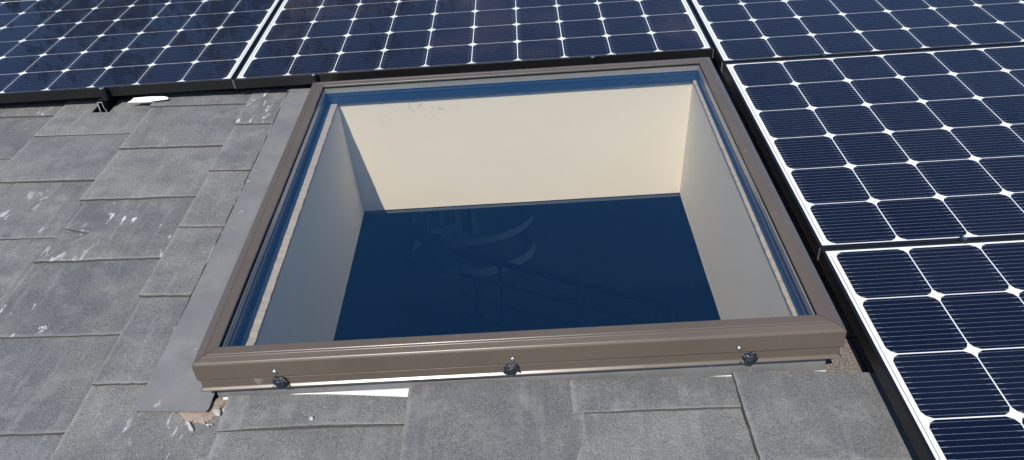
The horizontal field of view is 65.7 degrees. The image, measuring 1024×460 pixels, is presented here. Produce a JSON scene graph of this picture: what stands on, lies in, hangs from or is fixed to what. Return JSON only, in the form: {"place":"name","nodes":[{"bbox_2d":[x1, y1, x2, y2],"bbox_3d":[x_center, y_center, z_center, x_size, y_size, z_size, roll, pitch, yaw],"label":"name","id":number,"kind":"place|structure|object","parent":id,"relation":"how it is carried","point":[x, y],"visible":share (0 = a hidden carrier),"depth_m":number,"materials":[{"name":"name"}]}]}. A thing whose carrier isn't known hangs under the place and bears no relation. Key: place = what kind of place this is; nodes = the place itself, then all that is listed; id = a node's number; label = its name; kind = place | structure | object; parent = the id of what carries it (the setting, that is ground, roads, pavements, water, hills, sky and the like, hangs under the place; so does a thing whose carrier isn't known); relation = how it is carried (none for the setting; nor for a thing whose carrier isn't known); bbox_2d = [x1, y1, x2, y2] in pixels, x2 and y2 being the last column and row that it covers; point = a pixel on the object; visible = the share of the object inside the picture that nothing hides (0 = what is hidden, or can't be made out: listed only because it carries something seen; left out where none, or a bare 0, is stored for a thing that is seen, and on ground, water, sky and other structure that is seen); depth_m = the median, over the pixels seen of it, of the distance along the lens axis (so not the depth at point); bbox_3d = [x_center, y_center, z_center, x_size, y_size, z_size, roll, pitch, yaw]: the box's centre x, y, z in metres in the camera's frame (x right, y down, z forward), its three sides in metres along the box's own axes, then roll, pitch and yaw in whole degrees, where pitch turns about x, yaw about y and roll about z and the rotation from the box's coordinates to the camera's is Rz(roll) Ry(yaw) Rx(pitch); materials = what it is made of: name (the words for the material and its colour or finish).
{"place":"outdoors","nodes":[
{"label":"outdoors","id":0,"kind":"place"},
{"bbox_2d":[355,193,679,248],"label":"ceiling","id":1,"kind":"structure","parent":0,"point":[521,203],"depth_m":2.81,"materials":[{"name":"paint"}]},
{"bbox_2d":[333,285,720,340],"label":"room floor","id":2,"kind":"structure","parent":0,"point":[445,317],"depth_m":8.42,"materials":[{"name":"blue"}]},
{"bbox_2d":[402,205,535,330],"bbox_3d":[-0.377,0.246,7.361,1.200,2.084,1.120,-3,24,2],"label":"curved balustrade","id":3,"kind":"object","parent":2,"relation":"on","point":[473,239],"visible":0.73,"depth_m":6.92,"materials":[{"name":"blue"}]},
{"bbox_2d":[342,196,708,305],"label":"room wall","id":4,"kind":"structure","parent":2,"relation":"on","point":[634,244],"depth_m":8.57,"materials":[{"name":"paint"}]},
{"bbox_2d":[453,249,672,331],"bbox_3d":[0.406,0.903,6.622,1.897,1.370,0.060,8,26,25],"label":"stair railing","id":5,"kind":"object","parent":2,"relation":"on","point":[657,304],"visible":0.66,"depth_m":6.49,"materials":[{"name":"blue metal"}]},
{"label":"ground","id":6,"kind":"structure","parent":0,"visible":0},
{"bbox_3d":[-0.219,0.732,4.316,7.700,5.603,9.000,-3,24,2],"label":"house body","id":7,"kind":"object","parent":6,"relation":"on","visible":0},
{"bbox_2d":[0,57,919,459],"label":"tiled roof","id":8,"kind":"structure","parent":7,"relation":"on","point":[112,221],"depth_m":1.67,"materials":[{"name":"tile"}]},
{"bbox_2d":[97,86,124,111],"bbox_3d":[-1.412,-0.722,3.105,0.040,0.096,0.954,-3,37,2],"label":"mounting rail","id":9,"kind":"object","parent":8,"relation":"on","point":[105,103],"visible":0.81,"depth_m":2.75,"materials":[{"name":"metal"}]},
{"bbox_2d":[0,0,281,102],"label":"solar panel","id":10,"kind":"object","parent":9,"relation":"attached to","point":[60,49],"visible":0.98,"depth_m":3.02,"materials":[{"name":"glass"}]},
{"bbox_2d":[127,96,167,102],"bbox_3d":[-1.261,-0.452,2.739,0.146,0.018,0.013,-3,24,1],"label":"plastic scrap","id":11,"kind":"object","parent":8,"relation":"on","point":[148,99],"visible":1,"depth_m":2.74,"materials":[{"name":"white plastic"}]},
{"bbox_2d":[179,398,226,431],"bbox_3d":[-0.628,0.371,1.602,0.098,0.007,0.090,-3,37,2],"label":"mortar smear","id":12,"kind":"object","parent":8,"relation":"on","point":[215,408],"visible":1,"depth_m":1.60},
{"bbox_2d":[133,88,310,411],"bbox_3d":[-0.695,-0.063,2.175,0.161,0.012,1.449,-3,36,2],"label":"side flashing","id":13,"kind":"object","parent":8,"relation":"on","point":[174,384],"visible":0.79,"depth_m":1.90,"materials":[{"name":"paint"}]},
{"bbox_2d":[310,73,317,82],"bbox_3d":[-0.677,-0.765,3.084,0.028,0.097,0.952,-3,37,2],"label":"mounting rail","id":14,"kind":"object","parent":8,"relation":"attached to","point":[314,77],"visible":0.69,"depth_m":2.69,"materials":[{"name":"metal"}]},
{"bbox_2d":[241,80,797,345],"bbox_3d":[0.018,0.070,2.203,1.182,0.432,1.179,-3,37,2],"label":"light shaft","id":15,"kind":"object","parent":8,"relation":"attached to","point":[642,139],"visible":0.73,"depth_m":2.58,"materials":[{"name":"paint"}]},
{"bbox_2d":[192,57,846,397],"bbox_3d":[0.005,-0.072,2.079,1.275,0.178,1.257,-3,37,2],"label":"skylight","id":16,"kind":"object","parent":8,"relation":"on","point":[811,336],"visible":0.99,"depth_m":1.59,"materials":[{"name":"brown metal"}]},
{"bbox_2d":[223,370,825,398],"bbox_3d":[0.021,0.334,1.599,1.230,0.026,0.051,-3,36,2],"label":"apron flashing","id":17,"kind":"object","parent":8,"relation":"on","point":[399,392],"visible":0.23,"depth_m":1.62,"materials":[{"name":"metal"}]},
{"bbox_2d":[589,55,595,64],"bbox_3d":[0.268,-0.821,3.057,0.025,0.096,0.949,-3,37,2],"label":"mounting rail","id":18,"kind":"object","parent":8,"relation":"on","point":[592,59],"visible":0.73,"depth_m":2.66,"materials":[{"name":"metal"}]},
{"bbox_2d":[233,0,713,88],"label":"solar panel","id":19,"kind":"object","parent":18,"relation":"attached to","point":[299,42],"visible":0.98,"depth_m":2.87,"materials":[{"name":"glass"}]},
{"bbox_2d":[688,0,1023,71],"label":"solar panel","id":20,"kind":"object","parent":8,"relation":"attached to","point":[746,30],"visible":0.9,"depth_m":2.73,"materials":[{"name":"glass"}]},
{"bbox_2d":[722,44,1023,259],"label":"solar panel","id":21,"kind":"object","parent":8,"relation":"attached to","point":[894,148],"visible":0.96,"depth_m":2.13,"materials":[{"name":"glass"}]},
{"bbox_2d":[818,237,1023,459],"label":"solar panel","id":22,"kind":"object","parent":8,"relation":"attached to","point":[938,328],"visible":1,"depth_m":1.55,"materials":[{"name":"glass"}]},
{"bbox_2d":[958,236,968,243],"bbox_3d":[1.011,0.026,1.777,0.022,0.019,0.022,-3,36,2],"label":"panel clamp","id":23,"kind":"object","parent":22,"relation":"attached to","point":[963,240],"visible":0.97,"depth_m":1.77,"materials":[{"name":"silver metal"}]}
]}

